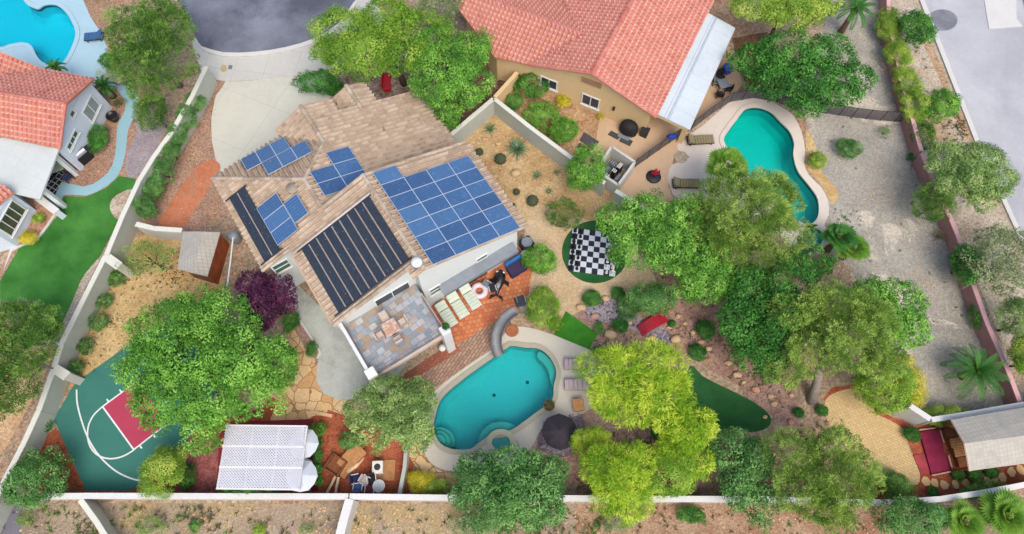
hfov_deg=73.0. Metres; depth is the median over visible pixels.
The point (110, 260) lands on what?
wall pier
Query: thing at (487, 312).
terracotta patio
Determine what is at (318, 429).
shrub
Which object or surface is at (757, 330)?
tree
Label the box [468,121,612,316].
pebbles
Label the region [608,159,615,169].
equipment crate
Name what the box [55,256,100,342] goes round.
gravel bed
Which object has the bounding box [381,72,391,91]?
garden bench
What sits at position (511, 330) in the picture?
fire bowl
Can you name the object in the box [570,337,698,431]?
tree
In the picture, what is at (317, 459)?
hedge
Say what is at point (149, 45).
tree
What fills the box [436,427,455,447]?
pool step
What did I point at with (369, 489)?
garden chair
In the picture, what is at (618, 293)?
shrub
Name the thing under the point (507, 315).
pool slide
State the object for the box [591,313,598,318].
boulder
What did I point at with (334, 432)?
soil walk
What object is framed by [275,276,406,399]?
grey patio
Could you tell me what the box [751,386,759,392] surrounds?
boulder
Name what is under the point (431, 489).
shrub
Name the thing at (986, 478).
stepping stone
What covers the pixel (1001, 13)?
truck
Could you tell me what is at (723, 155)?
tree
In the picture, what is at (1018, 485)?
boundary wall
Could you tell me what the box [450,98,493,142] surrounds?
boundary wall
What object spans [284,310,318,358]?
planting bed
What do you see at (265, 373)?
shrub
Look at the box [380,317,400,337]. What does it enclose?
patio table
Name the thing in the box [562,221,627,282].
chess lawn
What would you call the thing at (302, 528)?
shrub
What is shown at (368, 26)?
tree
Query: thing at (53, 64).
palm tree
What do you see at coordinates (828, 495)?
tree
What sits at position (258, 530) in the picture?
shrub
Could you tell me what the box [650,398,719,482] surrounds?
tree
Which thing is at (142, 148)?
gravel bed
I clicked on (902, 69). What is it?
hedge
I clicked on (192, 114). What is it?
vine
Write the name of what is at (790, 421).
boulder
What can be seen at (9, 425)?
yard soil
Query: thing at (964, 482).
stepping stone
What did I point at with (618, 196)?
boundary wall
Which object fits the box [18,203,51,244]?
flower bed
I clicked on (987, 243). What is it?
tree
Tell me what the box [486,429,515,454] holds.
spa wall
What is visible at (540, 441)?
planting bed
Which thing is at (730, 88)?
patio chair
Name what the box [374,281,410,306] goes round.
window
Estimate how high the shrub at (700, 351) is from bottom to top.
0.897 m
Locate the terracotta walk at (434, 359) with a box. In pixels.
[395,344,460,387]
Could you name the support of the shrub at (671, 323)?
on the planting bed at (780, 414)
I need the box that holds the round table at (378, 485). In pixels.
[372,479,384,491]
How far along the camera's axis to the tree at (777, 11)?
50.68 m
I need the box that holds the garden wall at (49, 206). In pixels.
[34,196,66,219]
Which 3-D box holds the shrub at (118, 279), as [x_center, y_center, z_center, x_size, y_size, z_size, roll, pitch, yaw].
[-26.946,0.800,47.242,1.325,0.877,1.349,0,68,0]
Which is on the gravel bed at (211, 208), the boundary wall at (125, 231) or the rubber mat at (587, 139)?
the boundary wall at (125, 231)
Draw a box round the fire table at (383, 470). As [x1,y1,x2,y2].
[372,460,395,480]
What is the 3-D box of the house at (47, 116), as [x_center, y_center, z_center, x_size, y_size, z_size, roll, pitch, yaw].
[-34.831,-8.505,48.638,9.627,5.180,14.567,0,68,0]
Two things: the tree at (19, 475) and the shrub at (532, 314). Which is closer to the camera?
the tree at (19, 475)
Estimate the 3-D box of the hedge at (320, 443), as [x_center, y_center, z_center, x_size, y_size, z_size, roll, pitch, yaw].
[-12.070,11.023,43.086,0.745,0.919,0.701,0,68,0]
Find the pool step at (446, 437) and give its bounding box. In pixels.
[436,431,450,446]
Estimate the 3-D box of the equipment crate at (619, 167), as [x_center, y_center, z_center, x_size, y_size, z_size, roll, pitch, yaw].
[7.785,-7.128,50.323,0.300,1.024,0.500,37,73,14]
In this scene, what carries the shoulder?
on the gravel bed at (967, 219)
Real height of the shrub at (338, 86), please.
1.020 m
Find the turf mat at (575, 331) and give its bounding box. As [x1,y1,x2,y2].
[554,312,597,348]
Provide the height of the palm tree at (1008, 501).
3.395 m
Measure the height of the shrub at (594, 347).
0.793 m
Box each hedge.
[313,447,324,462]
[314,462,323,473]
[314,473,323,486]
[317,438,323,447]
[873,6,905,43]
[881,36,915,65]
[889,63,925,103]
[898,85,932,124]
[907,119,937,151]
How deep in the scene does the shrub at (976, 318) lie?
45.85 m
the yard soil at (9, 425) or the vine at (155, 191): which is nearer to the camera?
the yard soil at (9, 425)
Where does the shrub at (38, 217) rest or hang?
on the flower bed at (37, 227)
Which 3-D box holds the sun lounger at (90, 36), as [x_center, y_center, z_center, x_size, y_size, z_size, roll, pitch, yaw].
[-33.295,-18.389,55.056,1.500,0.684,0.750,-6,68,-2]
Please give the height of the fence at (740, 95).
1.250 m
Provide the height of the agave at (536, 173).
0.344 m
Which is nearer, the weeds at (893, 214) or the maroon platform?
the maroon platform
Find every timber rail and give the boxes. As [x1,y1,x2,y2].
[325,476,335,492]
[334,477,339,492]
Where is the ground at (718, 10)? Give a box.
[0,0,1023,504]
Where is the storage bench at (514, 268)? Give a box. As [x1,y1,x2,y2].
[505,254,526,278]
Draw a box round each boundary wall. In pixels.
[0,369,67,533]
[23,493,349,499]
[51,255,117,368]
[78,499,117,533]
[104,66,217,263]
[135,222,183,240]
[336,498,358,533]
[349,493,764,502]
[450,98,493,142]
[493,71,518,102]
[494,98,605,195]
[612,189,698,251]
[767,481,1023,505]
[879,0,923,156]
[893,404,930,425]
[912,153,969,287]
[917,402,1023,425]
[961,284,1021,404]
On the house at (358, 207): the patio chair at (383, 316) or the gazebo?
the patio chair at (383, 316)
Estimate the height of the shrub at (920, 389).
2.234 m
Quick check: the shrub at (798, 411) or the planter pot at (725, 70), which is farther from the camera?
the planter pot at (725, 70)
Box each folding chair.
[482,279,490,290]
[489,283,496,293]
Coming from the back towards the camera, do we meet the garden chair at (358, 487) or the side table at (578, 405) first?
the side table at (578, 405)
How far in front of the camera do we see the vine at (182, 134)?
50.22 m
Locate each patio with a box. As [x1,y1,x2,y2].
[216,419,318,490]
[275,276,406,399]
[431,248,531,344]
[582,47,741,204]
[825,389,919,484]
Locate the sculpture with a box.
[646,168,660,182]
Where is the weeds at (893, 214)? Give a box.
[831,84,980,382]
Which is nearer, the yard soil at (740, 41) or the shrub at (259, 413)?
the shrub at (259, 413)
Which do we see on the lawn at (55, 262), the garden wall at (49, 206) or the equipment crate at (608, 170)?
the garden wall at (49, 206)
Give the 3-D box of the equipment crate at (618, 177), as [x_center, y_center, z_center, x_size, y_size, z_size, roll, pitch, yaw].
[7.711,-6.453,50.265,0.300,0.624,0.600,37,73,14]
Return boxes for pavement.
[1,504,22,533]
[192,0,381,81]
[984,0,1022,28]
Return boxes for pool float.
[470,282,487,298]
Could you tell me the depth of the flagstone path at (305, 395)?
44.63 m
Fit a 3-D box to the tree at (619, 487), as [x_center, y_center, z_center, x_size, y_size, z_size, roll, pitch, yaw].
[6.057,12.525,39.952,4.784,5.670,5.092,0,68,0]
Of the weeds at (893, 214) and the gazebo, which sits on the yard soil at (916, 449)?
the gazebo
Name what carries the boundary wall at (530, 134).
on the xeriscape
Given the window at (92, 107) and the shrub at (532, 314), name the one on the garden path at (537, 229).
the shrub at (532, 314)
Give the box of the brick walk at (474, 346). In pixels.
[383,320,508,397]
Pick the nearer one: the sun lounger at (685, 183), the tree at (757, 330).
the tree at (757, 330)
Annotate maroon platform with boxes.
[913,427,952,475]
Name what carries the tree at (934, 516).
on the dirt strip at (651, 525)
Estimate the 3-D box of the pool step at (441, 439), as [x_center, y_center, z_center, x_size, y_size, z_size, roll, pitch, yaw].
[-4.585,11.300,44.459,0.789,1.190,0.868,0,68,0]
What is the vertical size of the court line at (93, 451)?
0.001 m
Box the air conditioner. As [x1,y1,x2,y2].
[519,235,534,250]
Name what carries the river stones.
on the creek bed at (668, 335)
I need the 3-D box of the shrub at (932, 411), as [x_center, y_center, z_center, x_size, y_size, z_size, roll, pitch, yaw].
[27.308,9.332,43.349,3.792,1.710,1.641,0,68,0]
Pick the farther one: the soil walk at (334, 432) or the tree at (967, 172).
the tree at (967, 172)
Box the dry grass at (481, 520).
[1,46,1022,533]
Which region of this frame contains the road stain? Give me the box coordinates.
[930,9,956,30]
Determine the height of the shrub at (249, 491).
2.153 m
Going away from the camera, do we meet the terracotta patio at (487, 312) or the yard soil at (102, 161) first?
the terracotta patio at (487, 312)
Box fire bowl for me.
[505,324,518,336]
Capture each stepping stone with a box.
[921,477,930,485]
[930,478,937,486]
[940,480,948,489]
[952,480,958,488]
[961,479,969,486]
[983,476,990,484]
[998,472,1005,481]
[1007,467,1015,476]
[1016,465,1023,474]
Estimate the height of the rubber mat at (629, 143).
0.060 m
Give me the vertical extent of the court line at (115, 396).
0.001 m
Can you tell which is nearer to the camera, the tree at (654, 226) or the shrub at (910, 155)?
the tree at (654, 226)
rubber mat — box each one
[580,132,598,148]
[608,131,619,139]
[619,138,632,145]
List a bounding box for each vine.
[131,194,158,219]
[141,176,166,200]
[151,156,175,185]
[161,141,180,163]
[165,121,189,146]
[174,102,196,129]
[184,92,206,114]
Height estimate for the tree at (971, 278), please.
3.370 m
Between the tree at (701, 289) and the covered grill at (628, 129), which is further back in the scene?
the covered grill at (628, 129)
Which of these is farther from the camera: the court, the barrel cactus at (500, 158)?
the barrel cactus at (500, 158)
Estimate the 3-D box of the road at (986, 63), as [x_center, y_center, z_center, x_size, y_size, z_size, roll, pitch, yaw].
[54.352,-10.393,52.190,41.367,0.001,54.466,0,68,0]
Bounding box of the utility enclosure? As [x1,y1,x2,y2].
[600,146,635,194]
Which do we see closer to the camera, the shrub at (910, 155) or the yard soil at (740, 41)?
the shrub at (910, 155)
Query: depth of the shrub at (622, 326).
45.78 m
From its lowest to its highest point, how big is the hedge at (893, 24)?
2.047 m
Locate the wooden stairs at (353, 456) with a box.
[337,445,365,478]
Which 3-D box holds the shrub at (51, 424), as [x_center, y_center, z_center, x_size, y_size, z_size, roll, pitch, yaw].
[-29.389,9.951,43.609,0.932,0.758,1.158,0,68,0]
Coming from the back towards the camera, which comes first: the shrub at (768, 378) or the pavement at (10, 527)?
the shrub at (768, 378)
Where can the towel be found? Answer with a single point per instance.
(671, 136)
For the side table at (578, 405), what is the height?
0.465 m
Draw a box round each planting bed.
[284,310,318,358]
[326,48,446,99]
[445,50,505,124]
[504,85,600,157]
[537,414,585,456]
[564,384,850,497]
[572,271,799,426]
[643,199,705,242]
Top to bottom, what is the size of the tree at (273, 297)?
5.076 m
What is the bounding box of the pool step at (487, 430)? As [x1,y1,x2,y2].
[478,422,515,442]
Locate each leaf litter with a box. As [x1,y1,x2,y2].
[56,246,342,486]
[343,63,842,494]
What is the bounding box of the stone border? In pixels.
[409,437,481,483]
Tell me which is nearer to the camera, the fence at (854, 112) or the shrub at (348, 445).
the shrub at (348, 445)
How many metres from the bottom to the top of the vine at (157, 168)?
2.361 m
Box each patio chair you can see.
[59,170,74,183]
[372,329,385,342]
[378,310,389,322]
[391,333,403,344]
[397,314,408,328]
[712,73,720,87]
[715,67,726,78]
[715,89,724,98]
[725,84,734,92]
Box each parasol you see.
[286,460,317,491]
[290,429,318,457]
[541,414,576,449]
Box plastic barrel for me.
[228,231,241,243]
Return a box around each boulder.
[510,169,520,177]
[576,304,585,310]
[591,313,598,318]
[602,295,609,301]
[604,330,617,339]
[670,335,680,342]
[697,339,704,344]
[724,360,731,365]
[733,371,741,377]
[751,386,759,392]
[767,394,773,398]
[770,401,777,406]
[788,419,793,424]
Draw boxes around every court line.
[76,389,137,480]
[87,406,133,458]
[102,378,139,406]
[102,407,133,448]
[133,416,175,449]
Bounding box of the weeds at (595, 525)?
[16,503,874,533]
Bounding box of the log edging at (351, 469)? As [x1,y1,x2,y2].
[347,450,365,473]
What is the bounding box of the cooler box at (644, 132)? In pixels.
[639,127,650,138]
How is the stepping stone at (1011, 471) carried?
on the yard soil at (916, 449)
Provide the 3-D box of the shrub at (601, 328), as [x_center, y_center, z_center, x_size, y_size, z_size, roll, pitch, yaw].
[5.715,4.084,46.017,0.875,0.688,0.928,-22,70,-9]
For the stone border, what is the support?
on the ground at (718, 10)
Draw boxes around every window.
[0,199,28,238]
[65,128,80,152]
[68,108,77,120]
[82,94,101,123]
[271,258,293,275]
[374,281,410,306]
[429,284,440,296]
[476,253,487,262]
[539,75,557,92]
[579,93,600,111]
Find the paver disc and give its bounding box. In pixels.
[674,151,687,162]
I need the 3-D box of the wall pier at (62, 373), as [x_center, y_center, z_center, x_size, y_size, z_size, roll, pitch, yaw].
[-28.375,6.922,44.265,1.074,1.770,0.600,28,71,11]
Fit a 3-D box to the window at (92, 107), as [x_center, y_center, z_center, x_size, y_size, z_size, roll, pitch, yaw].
[-30.800,-11.587,50.737,0.140,1.345,1.740,9,68,4]
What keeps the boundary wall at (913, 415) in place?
on the ground at (718, 10)
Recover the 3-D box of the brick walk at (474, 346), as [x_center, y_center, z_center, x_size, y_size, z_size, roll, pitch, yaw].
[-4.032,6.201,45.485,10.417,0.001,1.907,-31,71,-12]
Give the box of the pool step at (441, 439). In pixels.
[437,435,445,444]
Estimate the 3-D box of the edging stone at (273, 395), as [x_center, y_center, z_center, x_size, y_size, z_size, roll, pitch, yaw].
[-15.076,8.416,44.541,1.149,0.100,0.229,22,70,9]
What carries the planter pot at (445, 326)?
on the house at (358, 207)
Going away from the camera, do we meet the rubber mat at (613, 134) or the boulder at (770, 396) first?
the boulder at (770, 396)
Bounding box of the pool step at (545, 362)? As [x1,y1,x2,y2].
[537,352,555,389]
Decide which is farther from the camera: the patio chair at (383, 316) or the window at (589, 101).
the window at (589, 101)
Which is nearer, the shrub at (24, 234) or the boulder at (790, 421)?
the boulder at (790, 421)
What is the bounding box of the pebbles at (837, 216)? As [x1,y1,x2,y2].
[157,30,989,400]
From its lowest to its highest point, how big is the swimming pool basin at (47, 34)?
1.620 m
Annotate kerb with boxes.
[3,214,55,271]
[200,0,356,56]
[293,311,321,358]
[919,0,1023,247]
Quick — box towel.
[666,134,676,138]
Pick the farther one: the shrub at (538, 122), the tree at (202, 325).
the shrub at (538, 122)
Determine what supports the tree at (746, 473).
on the planting bed at (704, 488)
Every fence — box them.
[635,129,681,166]
[691,89,796,129]
[798,102,915,121]
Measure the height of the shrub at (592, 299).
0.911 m
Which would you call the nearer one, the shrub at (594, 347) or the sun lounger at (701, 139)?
the shrub at (594, 347)
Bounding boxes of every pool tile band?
[29,5,63,57]
[435,346,555,416]
[732,108,817,218]
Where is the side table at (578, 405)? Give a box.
[572,398,584,411]
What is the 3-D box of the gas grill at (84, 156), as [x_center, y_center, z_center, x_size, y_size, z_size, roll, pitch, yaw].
[-31.449,-8.162,50.635,0.550,1.180,1.580,36,72,13]
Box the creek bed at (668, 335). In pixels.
[584,298,671,344]
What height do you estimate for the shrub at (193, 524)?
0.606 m
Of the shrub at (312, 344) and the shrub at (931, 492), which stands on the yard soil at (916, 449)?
the shrub at (931, 492)
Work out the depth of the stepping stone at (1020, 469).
42.86 m
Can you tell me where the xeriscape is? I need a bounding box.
[464,115,636,230]
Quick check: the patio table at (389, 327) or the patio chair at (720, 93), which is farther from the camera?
the patio chair at (720, 93)
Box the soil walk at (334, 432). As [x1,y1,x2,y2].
[320,410,344,492]
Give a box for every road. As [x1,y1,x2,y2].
[179,0,354,52]
[925,0,1023,230]
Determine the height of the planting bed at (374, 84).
0.001 m
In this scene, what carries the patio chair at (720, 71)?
on the patio at (661, 160)
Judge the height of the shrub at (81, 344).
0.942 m
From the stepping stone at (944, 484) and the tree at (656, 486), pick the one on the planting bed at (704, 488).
the tree at (656, 486)
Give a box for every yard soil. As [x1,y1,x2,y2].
[0,305,54,454]
[21,84,166,208]
[23,428,84,490]
[55,398,413,493]
[70,235,224,386]
[732,32,803,94]
[806,128,837,203]
[823,384,1023,498]
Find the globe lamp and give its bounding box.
[438,344,445,351]
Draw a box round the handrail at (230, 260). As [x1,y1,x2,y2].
[226,237,233,285]
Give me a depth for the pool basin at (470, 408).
46.15 m
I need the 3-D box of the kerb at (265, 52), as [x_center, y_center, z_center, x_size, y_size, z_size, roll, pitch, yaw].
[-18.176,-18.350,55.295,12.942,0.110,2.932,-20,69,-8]
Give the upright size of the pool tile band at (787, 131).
0.350 m
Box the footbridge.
[636,313,668,335]
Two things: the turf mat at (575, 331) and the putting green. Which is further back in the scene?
the turf mat at (575, 331)
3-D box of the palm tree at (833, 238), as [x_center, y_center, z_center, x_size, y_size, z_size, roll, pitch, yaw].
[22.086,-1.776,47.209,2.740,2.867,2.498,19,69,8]
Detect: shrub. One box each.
[15,511,37,526]
[16,230,38,245]
[30,212,44,223]
[44,419,54,432]
[67,359,84,374]
[75,336,93,355]
[87,123,109,153]
[87,310,108,331]
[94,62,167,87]
[94,293,114,308]
[96,51,123,68]
[107,269,126,287]
[110,97,126,106]
[130,513,170,533]
[177,462,196,490]
[188,518,200,532]
[215,480,281,499]
[246,363,279,392]
[252,522,265,533]
[253,407,266,418]
[280,309,300,333]
[290,68,342,94]
[298,523,315,533]
[303,340,318,357]
[308,420,326,437]
[327,81,343,95]
[337,430,356,450]
[405,470,435,493]
[421,476,449,494]
[445,504,500,533]
[505,93,525,109]
[512,72,549,98]
[520,242,559,275]
[521,99,566,134]
[523,285,561,328]
[544,195,584,230]
[545,316,563,331]
[547,116,578,144]
[556,94,570,107]
[581,288,601,306]
[589,345,608,353]
[593,321,605,334]
[597,113,604,118]
[601,508,637,532]
[611,286,624,300]
[611,317,628,333]
[616,292,636,319]
[668,319,675,327]
[676,505,707,523]
[689,343,707,362]
[695,320,715,339]
[761,369,780,383]
[788,242,838,283]
[793,407,803,417]
[807,151,828,168]
[815,404,828,416]
[835,137,864,158]
[878,126,890,138]
[880,466,917,498]
[887,354,930,408]
[903,425,921,443]
[907,153,917,160]
[921,402,970,427]
[927,486,938,496]
[932,230,945,239]
[951,467,965,480]
[959,477,1006,501]
[966,470,983,482]
[967,304,989,329]
[977,503,1014,518]
[984,467,999,478]
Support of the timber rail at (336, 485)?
on the yard soil at (268, 411)
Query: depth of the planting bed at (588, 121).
52.58 m
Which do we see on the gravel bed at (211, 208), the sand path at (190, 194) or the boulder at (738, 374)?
the sand path at (190, 194)
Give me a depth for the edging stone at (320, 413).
44.11 m
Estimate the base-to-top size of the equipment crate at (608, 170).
0.724 m
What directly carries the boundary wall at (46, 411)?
on the ground at (718, 10)
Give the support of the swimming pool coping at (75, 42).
on the pool deck at (84, 58)
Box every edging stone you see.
[271,393,285,402]
[309,410,332,417]
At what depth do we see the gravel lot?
49.39 m
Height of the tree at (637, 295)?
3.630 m
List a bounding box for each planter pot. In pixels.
[105,110,118,122]
[441,321,449,331]
[543,399,554,410]
[722,63,732,73]
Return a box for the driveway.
[211,73,333,170]
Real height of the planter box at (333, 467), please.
0.440 m
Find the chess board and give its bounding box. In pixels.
[568,228,618,276]
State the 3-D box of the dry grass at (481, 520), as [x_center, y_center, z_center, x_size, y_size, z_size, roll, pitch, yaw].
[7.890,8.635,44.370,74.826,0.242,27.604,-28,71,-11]
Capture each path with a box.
[0,250,16,279]
[48,85,137,207]
[159,160,220,227]
[270,330,348,419]
[524,205,655,326]
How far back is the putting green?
44.37 m
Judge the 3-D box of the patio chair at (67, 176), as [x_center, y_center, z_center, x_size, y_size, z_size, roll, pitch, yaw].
[-32.253,-6.547,50.105,0.626,0.991,0.651,40,73,15]
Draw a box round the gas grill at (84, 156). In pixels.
[77,145,93,165]
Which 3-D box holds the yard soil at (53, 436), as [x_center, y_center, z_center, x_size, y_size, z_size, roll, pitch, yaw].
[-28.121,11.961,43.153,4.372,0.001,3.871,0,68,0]
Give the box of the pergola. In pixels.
[216,424,313,490]
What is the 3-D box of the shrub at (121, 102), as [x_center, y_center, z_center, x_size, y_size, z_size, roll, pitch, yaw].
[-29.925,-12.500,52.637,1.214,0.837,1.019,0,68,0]
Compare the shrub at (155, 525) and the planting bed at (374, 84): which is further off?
the planting bed at (374, 84)
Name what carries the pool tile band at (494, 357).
attached to the pool basin at (470, 408)
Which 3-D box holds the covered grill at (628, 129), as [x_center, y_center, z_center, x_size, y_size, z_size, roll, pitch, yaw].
[8.664,-10.309,51.534,1.445,1.160,1.335,27,70,10]
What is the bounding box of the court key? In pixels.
[104,385,160,447]
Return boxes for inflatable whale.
[489,269,508,300]
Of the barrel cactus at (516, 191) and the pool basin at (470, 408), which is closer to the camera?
the pool basin at (470, 408)
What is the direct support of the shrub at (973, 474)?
on the yard soil at (916, 449)
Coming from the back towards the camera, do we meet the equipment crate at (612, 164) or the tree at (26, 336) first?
the equipment crate at (612, 164)
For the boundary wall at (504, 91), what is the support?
on the planting bed at (588, 121)
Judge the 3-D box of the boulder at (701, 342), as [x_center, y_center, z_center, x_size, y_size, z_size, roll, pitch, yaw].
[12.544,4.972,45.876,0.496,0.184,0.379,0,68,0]
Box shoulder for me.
[921,24,973,143]
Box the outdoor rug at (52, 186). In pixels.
[43,171,64,199]
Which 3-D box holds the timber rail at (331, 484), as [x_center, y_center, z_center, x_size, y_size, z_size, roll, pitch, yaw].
[-11.076,13.382,42.385,0.206,0.378,1.195,22,70,9]
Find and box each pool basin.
[0,0,74,62]
[434,347,553,449]
[724,110,816,223]
[804,229,822,246]
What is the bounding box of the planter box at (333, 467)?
[323,453,347,476]
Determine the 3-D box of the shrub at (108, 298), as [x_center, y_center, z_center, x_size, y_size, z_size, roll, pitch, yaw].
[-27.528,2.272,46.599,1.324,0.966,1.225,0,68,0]
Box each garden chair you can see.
[348,473,359,484]
[352,482,362,491]
[357,474,369,485]
[364,485,373,493]
[366,472,375,483]
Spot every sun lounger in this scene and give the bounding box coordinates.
[83,29,103,42]
[434,299,457,327]
[446,291,469,319]
[458,283,481,310]
[564,358,595,369]
[564,379,592,390]
[672,176,700,188]
[686,133,714,145]
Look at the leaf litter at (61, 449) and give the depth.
47.16 m
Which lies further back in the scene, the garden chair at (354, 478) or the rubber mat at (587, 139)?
the rubber mat at (587, 139)
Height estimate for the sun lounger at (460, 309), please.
0.737 m
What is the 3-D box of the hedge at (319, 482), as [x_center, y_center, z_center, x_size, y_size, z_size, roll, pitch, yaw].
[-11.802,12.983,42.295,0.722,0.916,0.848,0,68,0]
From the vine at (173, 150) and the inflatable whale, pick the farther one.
the vine at (173, 150)
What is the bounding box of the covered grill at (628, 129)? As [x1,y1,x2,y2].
[618,119,637,140]
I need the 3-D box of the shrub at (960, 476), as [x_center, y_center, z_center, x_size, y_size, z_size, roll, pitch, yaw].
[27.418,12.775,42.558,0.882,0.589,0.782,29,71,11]
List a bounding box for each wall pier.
[51,364,84,384]
[101,254,134,278]
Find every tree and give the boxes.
[0,296,65,420]
[0,297,48,341]
[0,445,74,511]
[45,58,67,71]
[92,75,116,98]
[101,0,201,104]
[105,282,300,457]
[115,238,176,276]
[131,92,168,131]
[136,442,188,501]
[234,267,298,331]
[305,0,452,86]
[340,371,439,456]
[405,22,498,129]
[413,0,463,37]
[447,440,571,533]
[563,142,608,191]
[568,424,615,459]
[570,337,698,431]
[576,437,659,529]
[592,187,734,282]
[624,279,678,315]
[644,445,705,500]
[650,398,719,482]
[669,256,739,305]
[680,158,817,286]
[703,145,748,192]
[703,425,785,533]
[714,428,755,465]
[715,253,818,377]
[723,22,879,120]
[727,0,849,39]
[754,421,886,533]
[762,277,913,405]
[819,222,860,252]
[832,0,875,33]
[835,233,870,261]
[849,274,933,351]
[851,356,921,415]
[869,492,952,533]
[896,7,938,47]
[909,180,957,223]
[917,86,962,123]
[923,137,1021,213]
[939,343,1010,400]
[942,498,986,533]
[948,242,985,286]
[959,221,1023,299]
[978,487,1023,533]
[993,295,1023,344]
[1006,333,1023,375]
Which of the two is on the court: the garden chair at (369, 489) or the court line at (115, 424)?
the court line at (115, 424)
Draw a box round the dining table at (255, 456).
[240,449,270,461]
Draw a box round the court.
[54,301,234,490]
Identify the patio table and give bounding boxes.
[51,162,66,177]
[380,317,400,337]
[717,78,729,90]
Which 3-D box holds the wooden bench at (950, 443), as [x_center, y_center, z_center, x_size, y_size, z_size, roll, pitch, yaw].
[27.795,10.998,43.300,1.067,0.465,0.570,-8,68,-3]
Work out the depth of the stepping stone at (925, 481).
42.59 m
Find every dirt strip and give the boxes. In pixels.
[21,503,1000,533]
[576,504,907,533]
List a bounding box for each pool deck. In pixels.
[0,0,115,85]
[421,327,594,471]
[668,98,828,255]
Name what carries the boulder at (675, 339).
on the planting bed at (780, 414)
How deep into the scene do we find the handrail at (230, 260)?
46.16 m
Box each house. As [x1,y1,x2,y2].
[0,52,111,251]
[210,82,528,392]
[453,0,734,143]
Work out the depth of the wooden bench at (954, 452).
42.91 m
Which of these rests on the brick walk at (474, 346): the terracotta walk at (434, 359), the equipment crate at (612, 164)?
the terracotta walk at (434, 359)
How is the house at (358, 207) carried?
on the ground at (718, 10)
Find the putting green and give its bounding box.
[650,366,770,440]
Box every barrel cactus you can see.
[475,148,482,155]
[494,153,506,164]
[513,188,519,194]
[526,195,538,206]
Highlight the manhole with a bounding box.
[221,65,226,71]
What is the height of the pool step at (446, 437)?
0.930 m
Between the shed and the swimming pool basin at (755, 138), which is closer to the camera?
the shed
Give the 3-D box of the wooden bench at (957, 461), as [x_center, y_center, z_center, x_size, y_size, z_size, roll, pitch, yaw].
[27.994,12.082,42.863,1.067,0.465,0.570,-8,68,-3]
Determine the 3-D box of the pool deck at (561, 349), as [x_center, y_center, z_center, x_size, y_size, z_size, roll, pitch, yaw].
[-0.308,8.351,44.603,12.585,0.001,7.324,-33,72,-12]
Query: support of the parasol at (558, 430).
on the river stones
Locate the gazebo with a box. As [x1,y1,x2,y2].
[934,408,1023,471]
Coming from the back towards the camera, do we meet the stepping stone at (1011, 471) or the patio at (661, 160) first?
the patio at (661, 160)
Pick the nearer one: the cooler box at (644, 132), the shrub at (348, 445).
the shrub at (348, 445)
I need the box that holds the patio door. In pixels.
[456,272,486,291]
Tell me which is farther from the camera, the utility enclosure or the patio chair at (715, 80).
the patio chair at (715, 80)
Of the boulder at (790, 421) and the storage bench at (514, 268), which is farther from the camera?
the storage bench at (514, 268)
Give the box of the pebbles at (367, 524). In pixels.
[16,505,885,533]
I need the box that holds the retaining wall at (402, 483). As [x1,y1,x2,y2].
[398,447,409,493]
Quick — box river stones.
[540,298,666,455]
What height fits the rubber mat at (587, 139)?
0.060 m
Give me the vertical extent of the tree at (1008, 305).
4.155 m
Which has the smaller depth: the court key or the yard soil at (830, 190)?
the court key
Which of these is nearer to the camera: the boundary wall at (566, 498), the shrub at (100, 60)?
the boundary wall at (566, 498)
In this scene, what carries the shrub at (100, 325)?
on the yard soil at (123, 304)
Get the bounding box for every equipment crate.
[605,165,610,173]
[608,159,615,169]
[610,168,616,179]
[614,173,622,182]
[616,162,622,174]
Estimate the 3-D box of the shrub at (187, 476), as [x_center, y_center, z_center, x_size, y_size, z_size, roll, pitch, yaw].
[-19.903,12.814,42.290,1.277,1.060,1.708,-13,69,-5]
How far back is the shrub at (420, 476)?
41.81 m
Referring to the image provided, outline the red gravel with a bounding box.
[172,437,218,492]
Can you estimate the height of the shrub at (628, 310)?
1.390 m
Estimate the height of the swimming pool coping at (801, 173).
0.125 m
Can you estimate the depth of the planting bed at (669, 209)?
49.74 m
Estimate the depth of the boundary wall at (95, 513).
40.89 m
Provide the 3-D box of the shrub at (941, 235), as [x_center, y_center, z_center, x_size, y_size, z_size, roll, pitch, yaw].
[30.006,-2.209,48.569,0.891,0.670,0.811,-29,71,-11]
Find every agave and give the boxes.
[482,123,496,134]
[503,135,527,161]
[531,170,541,179]
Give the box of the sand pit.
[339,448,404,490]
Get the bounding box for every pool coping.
[0,0,79,68]
[430,341,560,454]
[719,103,823,228]
[799,224,826,250]
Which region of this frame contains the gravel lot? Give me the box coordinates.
[801,0,1023,414]
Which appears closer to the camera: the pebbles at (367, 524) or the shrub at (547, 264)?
the pebbles at (367, 524)
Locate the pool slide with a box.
[490,295,528,356]
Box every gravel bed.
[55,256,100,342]
[84,0,109,32]
[110,189,131,218]
[125,105,167,177]
[137,80,228,234]
[890,0,1023,397]
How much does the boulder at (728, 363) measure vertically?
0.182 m
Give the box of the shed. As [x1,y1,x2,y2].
[177,231,229,283]
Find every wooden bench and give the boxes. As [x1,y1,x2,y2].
[941,427,958,437]
[946,437,963,447]
[949,446,965,456]
[953,457,966,467]
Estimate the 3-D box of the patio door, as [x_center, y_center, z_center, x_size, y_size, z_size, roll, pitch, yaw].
[-2.798,0.675,46.536,2.600,2.100,0.050,-31,71,-12]
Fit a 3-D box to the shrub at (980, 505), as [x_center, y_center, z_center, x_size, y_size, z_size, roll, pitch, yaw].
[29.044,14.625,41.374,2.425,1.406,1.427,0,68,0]
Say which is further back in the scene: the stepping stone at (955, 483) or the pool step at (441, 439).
the pool step at (441, 439)
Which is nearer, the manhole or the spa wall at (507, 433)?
the spa wall at (507, 433)
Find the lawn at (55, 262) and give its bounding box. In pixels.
[0,176,135,347]

